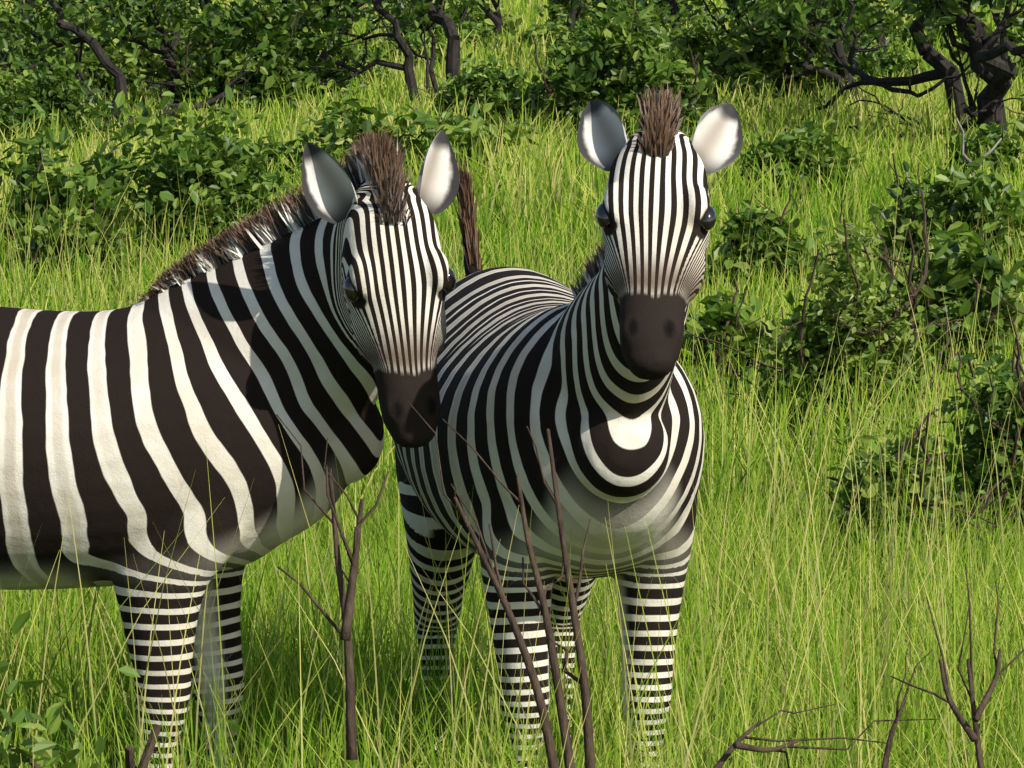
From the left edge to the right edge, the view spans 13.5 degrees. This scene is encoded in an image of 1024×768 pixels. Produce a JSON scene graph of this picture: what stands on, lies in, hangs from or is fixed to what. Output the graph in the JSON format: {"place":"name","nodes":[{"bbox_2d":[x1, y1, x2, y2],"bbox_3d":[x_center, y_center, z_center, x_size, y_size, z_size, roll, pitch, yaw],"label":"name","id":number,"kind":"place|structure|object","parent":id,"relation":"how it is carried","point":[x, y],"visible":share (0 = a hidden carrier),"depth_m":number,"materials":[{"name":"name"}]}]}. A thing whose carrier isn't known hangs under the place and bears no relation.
{"place":"outdoors","nodes":[
{"label":"outdoors","id":0,"kind":"place"},
{"bbox_2d":[0,450,1023,767],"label":"grass","id":1,"kind":"structure","parent":0,"point":[1008,720],"depth_m":10.87,"materials":[{"name":"green plant"}]},
{"bbox_2d":[0,158,1023,767],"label":"grass stalks","id":2,"kind":"object","parent":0,"point":[720,660],"depth_m":10.08,"materials":[{"name":"green plant"}]},
{"bbox_3d":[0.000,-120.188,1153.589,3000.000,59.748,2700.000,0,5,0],"label":"terrain","id":3,"kind":"structure","parent":0,"visible":0},
{"bbox_2d":[0,64,36,152],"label":"shrub","id":4,"kind":"object","parent":3,"relation":"on","point":[15,89],"visible":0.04,"depth_m":44.80,"materials":[{"name":"green plant"}]},
{"bbox_2d":[0,0,51,11],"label":"tree","id":5,"kind":"object","parent":3,"relation":"on","point":[27,2],"visible":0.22,"depth_m":86.42,"materials":[{"name":"green plant"}]},
{"bbox_2d":[0,6,91,86],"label":"shrub","id":6,"kind":"object","parent":3,"relation":"on","point":[10,67],"visible":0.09,"depth_m":64.71,"materials":[{"name":"green plant"}]},
{"bbox_2d":[0,0,92,67],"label":"shrub","id":7,"kind":"object","parent":3,"relation":"on","point":[35,12],"visible":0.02,"depth_m":75.52,"materials":[{"name":"green plant"}]},
{"bbox_2d":[0,49,127,166],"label":"shrub","id":8,"kind":"object","parent":3,"relation":"on","point":[70,93],"visible":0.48,"depth_m":44.31,"materials":[{"name":"green plant"}]},
{"bbox_2d":[0,64,140,145],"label":"shrub","id":9,"kind":"object","parent":3,"relation":"on","point":[21,81],"visible":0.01,"depth_m":45.92,"materials":[{"name":"green plant"}]},
{"bbox_2d":[5,191,145,300],"bbox_3d":[-2.866,-0.769,28.255,0.964,0.987,0.907,0,5,0],"label":"shrub","id":10,"kind":"object","parent":3,"relation":"on","point":[36,247],"visible":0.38,"depth_m":28.13,"materials":[{"name":"green plant"}]},
{"bbox_2d":[19,0,192,28],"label":"tree","id":11,"kind":"object","parent":3,"relation":"on","point":[60,3],"visible":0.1,"depth_m":74.89,"materials":[{"name":"green plant"}]},
{"bbox_2d":[18,0,198,118],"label":"shrub","id":12,"kind":"object","parent":3,"relation":"on","point":[138,70],"visible":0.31,"depth_m":54.85,"materials":[{"name":"green plant"}]},
{"bbox_2d":[0,610,240,767],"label":"bush","id":13,"kind":"object","parent":3,"relation":"on","point":[44,750],"visible":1,"depth_m":6.92,"materials":[{"name":"green plant"}]},
{"bbox_2d":[95,9,164,88],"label":"shrub","id":14,"kind":"object","parent":3,"relation":"on","point":[151,56],"visible":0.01,"depth_m":64.98,"materials":[{"name":"green plant"}]},
{"bbox_2d":[76,0,185,66],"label":"tree","id":15,"kind":"object","parent":3,"relation":"on","point":[175,41],"visible":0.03,"depth_m":66.13,"materials":[{"name":"green plant"}]},
{"bbox_2d":[85,33,197,62],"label":"shrub","id":16,"kind":"object","parent":3,"relation":"on","point":[181,46],"visible":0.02,"depth_m":66.64,"materials":[{"name":"green plant"}]},
{"bbox_2d":[0,0,287,138],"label":"tree","id":17,"kind":"object","parent":3,"relation":"on","point":[32,25],"visible":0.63,"depth_m":48.62,"materials":[{"name":"green plant"}]},
{"bbox_2d":[0,85,299,270],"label":"shrub","id":18,"kind":"object","parent":3,"relation":"on","point":[213,163],"visible":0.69,"depth_m":31.01,"materials":[{"name":"green plant"}]},
{"bbox_2d":[137,4,200,35],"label":"shrub","id":19,"kind":"object","parent":3,"relation":"on","point":[184,27],"visible":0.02,"depth_m":82.41,"materials":[{"name":"green plant"}]},
{"bbox_2d":[16,0,335,116],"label":"tree","id":20,"kind":"object","parent":3,"relation":"on","point":[160,28],"visible":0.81,"depth_m":52.48,"materials":[{"name":"green plant"}]},
{"bbox_2d":[145,0,235,34],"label":"tree","id":21,"kind":"object","parent":3,"relation":"on","point":[203,2],"visible":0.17,"depth_m":68.10,"materials":[{"name":"green plant"}]},
{"bbox_2d":[154,106,278,195],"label":"shrub","id":22,"kind":"object","parent":3,"relation":"on","point":[269,158],"depth_m":34.72,"materials":[{"name":"green plant"}]},
{"bbox_2d":[0,126,458,767],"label":"zebra","id":23,"kind":"object","parent":3,"relation":"on","point":[312,314],"visible":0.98,"depth_m":9.55,"materials":[{"name":"multicoloured"}]},
{"bbox_2d":[175,1,329,98],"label":"shrub","id":24,"kind":"object","parent":3,"relation":"on","point":[193,54],"depth_m":59.70,"materials":[{"name":"green plant"}]},
{"bbox_2d":[176,28,330,126],"bbox_3d":[-3.080,-3.504,52.770,2.042,1.682,1.955,0,5,0],"label":"shrub","id":25,"kind":"object","parent":3,"relation":"on","point":[275,89],"visible":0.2,"depth_m":52.55,"materials":[{"name":"green plant"}]},
{"bbox_2d":[153,0,368,128],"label":"shrub","id":26,"kind":"object","parent":3,"relation":"on","point":[296,47],"visible":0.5,"depth_m":52.59,"materials":[{"name":"green plant"}]},
{"bbox_2d":[258,4,352,32],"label":"shrub","id":27,"kind":"object","parent":3,"relation":"on","point":[278,6],"visible":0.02,"depth_m":93.37,"materials":[{"name":"green plant"}]},
{"bbox_2d":[258,0,410,70],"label":"tree","id":28,"kind":"object","parent":3,"relation":"on","point":[351,9],"visible":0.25,"depth_m":59.33,"materials":[{"name":"green plant"}]},
{"bbox_2d":[306,27,394,97],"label":"shrub","id":29,"kind":"object","parent":3,"relation":"on","point":[370,57],"visible":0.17,"depth_m":62.38,"materials":[{"name":"green plant"}]},
{"bbox_2d":[255,0,470,113],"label":"tree","id":30,"kind":"object","parent":3,"relation":"on","point":[406,67],"visible":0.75,"depth_m":52.54,"materials":[{"name":"green plant"}]},
{"bbox_2d":[279,0,458,44],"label":"tree","id":31,"kind":"object","parent":3,"relation":"on","point":[392,7],"visible":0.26,"depth_m":79.90,"materials":[{"name":"green plant"}]},
{"bbox_2d":[330,0,499,104],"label":"tree","id":32,"kind":"object","parent":3,"relation":"on","point":[445,21],"visible":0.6,"depth_m":53.00,"materials":[{"name":"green plant"}]},
{"bbox_2d":[364,32,472,68],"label":"shrub","id":33,"kind":"object","parent":3,"relation":"on","point":[411,41],"visible":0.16,"depth_m":74.25,"materials":[{"name":"green plant"}]},
{"bbox_2d":[258,84,582,188],"bbox_3d":[-0.911,-1.972,39.275,2.505,1.531,2.062,-3,6,-37],"label":"shrub","id":34,"kind":"object","parent":3,"relation":"on","point":[465,130],"visible":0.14,"depth_m":38.86,"materials":[{"name":"green plant"}]},
{"bbox_2d":[382,0,458,40],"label":"shrub","id":35,"kind":"object","parent":3,"relation":"on","point":[395,16],"visible":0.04,"depth_m":83.92,"materials":[{"name":"green plant"}]},
{"bbox_2d":[378,9,466,46],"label":"shrub","id":36,"kind":"object","parent":3,"relation":"on","point":[408,30],"visible":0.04,"depth_m":83.37,"materials":[{"name":"green plant"}]},
{"bbox_2d":[455,0,503,34],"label":"tree","id":37,"kind":"object","parent":3,"relation":"on","point":[496,19],"visible":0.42,"depth_m":85.97,"materials":[{"name":"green plant"}]},
{"bbox_2d":[440,0,521,34],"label":"shrub","id":38,"kind":"object","parent":3,"relation":"on","point":[482,16],"visible":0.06,"depth_m":89.87,"materials":[{"name":"green plant"}]},
{"bbox_2d":[459,21,520,56],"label":"shrub","id":39,"kind":"object","parent":3,"relation":"on","point":[486,34],"visible":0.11,"depth_m":83.75,"materials":[{"name":"green plant"}]},
{"bbox_2d":[416,52,572,137],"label":"shrub","id":40,"kind":"object","parent":3,"relation":"on","point":[478,81],"visible":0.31,"depth_m":46.80,"materials":[{"name":"green plant"}]},
{"bbox_2d":[0,0,1023,555],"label":"grass","id":41,"kind":"structure","parent":3,"relation":"on","point":[534,180],"depth_m":35.01,"materials":[{"name":"green plant"}]},
{"bbox_2d":[841,118,1001,242],"bbox_3d":[2.904,-1.446,30.750,1.154,0.890,0.069,0,5,0],"label":"fallen branch","id":42,"kind":"object","parent":41,"relation":"on","point":[967,159],"visible":0.28,"depth_m":30.73,"materials":[{"name":"brown wood"}]},
{"bbox_2d":[492,21,558,50],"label":"shrub","id":43,"kind":"object","parent":3,"relation":"on","point":[531,29],"visible":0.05,"depth_m":83.00,"materials":[{"name":"green plant"}]},
{"bbox_2d":[540,12,592,68],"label":"shrub","id":44,"kind":"object","parent":3,"relation":"on","point":[560,32],"visible":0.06,"depth_m":71.63,"materials":[{"name":"green plant"}]},
{"bbox_2d":[539,0,593,24],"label":"shrub","id":45,"kind":"object","parent":3,"relation":"on","point":[560,5],"visible":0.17,"depth_m":88.75,"materials":[{"name":"green plant"}]},
{"bbox_2d":[393,77,742,767],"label":"zebra","id":46,"kind":"object","parent":3,"relation":"on","point":[589,373],"visible":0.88,"depth_m":9.53,"materials":[{"name":"multicoloured"}]},
{"bbox_2d":[558,0,583,46],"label":"tree","id":47,"kind":"object","parent":3,"relation":"on","point":[573,12],"visible":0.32,"depth_m":75.46,"materials":[{"name":"green plant"}]},
{"bbox_2d":[516,11,646,52],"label":"shrub","id":48,"kind":"object","parent":3,"relation":"on","point":[562,23],"visible":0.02,"depth_m":81.33,"materials":[{"name":"green plant"}]},
{"bbox_2d":[487,0,717,155],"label":"shrub","id":49,"kind":"object","parent":3,"relation":"on","point":[581,76],"visible":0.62,"depth_m":45.82,"materials":[{"name":"green plant"}]},
{"bbox_2d":[534,0,696,81],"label":"tree","id":50,"kind":"object","parent":3,"relation":"on","point":[602,10],"visible":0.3,"depth_m":62.92,"materials":[{"name":"green plant"}]},
{"bbox_2d":[604,6,668,42],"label":"shrub","id":51,"kind":"object","parent":3,"relation":"on","point":[619,7],"visible":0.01,"depth_m":86.91,"materials":[{"name":"green plant"}]},
{"bbox_2d":[587,0,696,38],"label":"shrub","id":52,"kind":"object","parent":3,"relation":"on","point":[618,3],"visible":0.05,"depth_m":93.05,"materials":[{"name":"green plant"}]},
{"bbox_2d":[276,401,1023,767],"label":"bare twigs","id":53,"kind":"object","parent":3,"relation":"on","point":[346,603],"visible":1,"depth_m":8.00,"materials":[{"name":"brown wood"}]},
{"bbox_2d":[605,53,696,136],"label":"shrub","id":54,"kind":"object","parent":3,"relation":"on","point":[629,80],"visible":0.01,"depth_m":47.37,"materials":[{"name":"green plant"}]},
{"bbox_2d":[615,0,728,34],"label":"tree","id":55,"kind":"object","parent":3,"relation":"on","point":[675,9],"visible":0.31,"depth_m":72.17,"materials":[{"name":"green plant"}]},
{"bbox_2d":[611,7,762,108],"bbox_3d":[2.240,-3.809,54.325,2.028,1.829,2.010,-4,6,-38],"label":"shrub","id":56,"kind":"object","parent":3,"relation":"on","point":[692,39],"visible":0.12,"depth_m":54.13,"materials":[{"name":"green plant"}]},
{"bbox_2d":[670,0,704,17],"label":"shrub","id":57,"kind":"object","parent":3,"relation":"on","point":[691,12],"depth_m":100.72,"materials":[{"name":"green plant"}]},
{"bbox_2d":[649,11,734,60],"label":"shrub","id":58,"kind":"object","parent":3,"relation":"on","point":[694,18],"visible":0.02,"depth_m":67.03,"materials":[{"name":"green plant"}]},
{"bbox_2d":[677,280,786,422],"bbox_3d":[0.986,-0.008,20.242,1.175,0.966,0.681,-1,5,-9],"label":"shrub","id":59,"kind":"object","parent":3,"relation":"on","point":[730,306],"visible":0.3,"depth_m":20.12,"materials":[{"name":"green plant"}]},
{"bbox_2d":[632,0,903,63],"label":"tree","id":60,"kind":"object","parent":3,"relation":"on","point":[738,20],"visible":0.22,"depth_m":55.69,"materials":[{"name":"green plant"}]},
{"bbox_2d":[701,179,842,311],"bbox_3d":[1.700,-0.678,27.568,1.135,1.265,0.867,0,5,0],"label":"shrub","id":61,"kind":"object","parent":3,"relation":"on","point":[779,241],"visible":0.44,"depth_m":27.41,"materials":[{"name":"green plant"}]},
{"bbox_2d":[700,0,864,127],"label":"shrub","id":62,"kind":"object","parent":3,"relation":"on","point":[745,53],"visible":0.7,"depth_m":53.27,"materials":[{"name":"green plant"}]},
{"bbox_2d":[734,111,869,216],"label":"shrub","id":63,"kind":"object","parent":3,"relation":"on","point":[786,144],"visible":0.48,"depth_m":37.36,"materials":[{"name":"green plant"}]},
{"bbox_2d":[699,0,932,112],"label":"tree","id":64,"kind":"object","parent":3,"relation":"on","point":[819,14],"visible":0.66,"depth_m":52.81,"materials":[{"name":"green plant"}]},
{"bbox_2d":[684,191,964,484],"bbox_3d":[1.334,-0.092,18.245,1.214,1.431,0.983,0,5,0],"label":"shrub","id":65,"kind":"object","parent":3,"relation":"on","point":[844,291],"visible":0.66,"depth_m":18.17,"materials":[{"name":"green plant"}]},
{"bbox_2d":[771,1,899,111],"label":"shrub","id":66,"kind":"object","parent":3,"relation":"on","point":[864,63],"visible":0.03,"depth_m":55.81,"materials":[{"name":"green plant"}]},
{"bbox_2d":[731,0,989,46],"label":"tree","id":67,"kind":"object","parent":3,"relation":"on","point":[866,4],"visible":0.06,"depth_m":65.63,"materials":[{"name":"green plant"}]},
{"bbox_2d":[859,1,886,49],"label":"bush","id":68,"kind":"object","parent":3,"relation":"on","point":[883,39],"visible":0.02,"depth_m":74.72,"materials":[{"name":"green plant"}]},
{"bbox_2d":[745,0,1022,141],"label":"tree","id":69,"kind":"object","parent":3,"relation":"on","point":[946,70],"visible":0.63,"depth_m":47.78,"materials":[{"name":"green plant"}]},
{"bbox_2d":[847,29,926,92],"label":"shrub","id":70,"kind":"object","parent":3,"relation":"on","point":[900,61],"visible":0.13,"depth_m":61.73,"materials":[{"name":"green plant"}]},
{"bbox_2d":[874,4,908,41],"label":"shrub","id":71,"kind":"object","parent":3,"relation":"on","point":[899,21],"visible":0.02,"depth_m":88.24,"materials":[{"name":"green plant"}]},
{"bbox_2d":[792,408,1023,593],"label":"shrub","id":72,"kind":"object","parent":3,"relation":"on","point":[893,450],"visible":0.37,"depth_m":14.50,"materials":[{"name":"green plant"}]},
{"bbox_2d":[889,17,962,58],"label":"shrub","id":73,"kind":"object","parent":3,"relation":"on","point":[933,40],"visible":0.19,"depth_m":80.27,"materials":[{"name":"green plant"}]},
{"bbox_2d":[834,216,1023,421],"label":"shrub","id":74,"kind":"object","parent":3,"relation":"on","point":[954,278],"visible":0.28,"depth_m":20.01,"materials":[{"name":"green plant"}]},
{"bbox_2d":[834,153,1023,288],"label":"shrub","id":75,"kind":"object","parent":3,"relation":"on","point":[970,194],"visible":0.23,"depth_m":28.46,"materials":[{"name":"green plant"}]},
{"bbox_2d":[874,0,1023,139],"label":"tree","id":76,"kind":"object","parent":3,"relation":"on","point":[993,66],"visible":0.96,"depth_m":45.86,"materials":[{"name":"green plant"}]},
{"bbox_2d":[923,122,1023,190],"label":"shrub","id":77,"kind":"object","parent":3,"relation":"on","point":[991,133],"visible":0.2,"depth_m":38.07,"materials":[{"name":"green plant"}]},
{"bbox_2d":[929,317,1023,575],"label":"shrub","id":78,"kind":"object","parent":3,"relation":"on","point":[973,455],"visible":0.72,"depth_m":15.42,"materials":[{"name":"green plant"}]},
{"bbox_2d":[966,25,1023,93],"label":"shrub","id":79,"kind":"object","parent":3,"relation":"on","point":[1013,38],"visible":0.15,"depth_m":64.76,"materials":[{"name":"green plant"}]},
{"bbox_2d":[1005,66,1023,140],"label":"shrub","id":80,"kind":"object","parent":3,"relation":"on","point":[1020,126],"visible":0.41,"depth_m":40.49,"materials":[{"name":"green plant"}]},
{"bbox_2d":[1014,183,1023,228],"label":"shrub","id":81,"kind":"object","parent":3,"relation":"on","point":[1021,193],"visible":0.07,"depth_m":29.51,"materials":[{"name":"green plant"}]}
]}

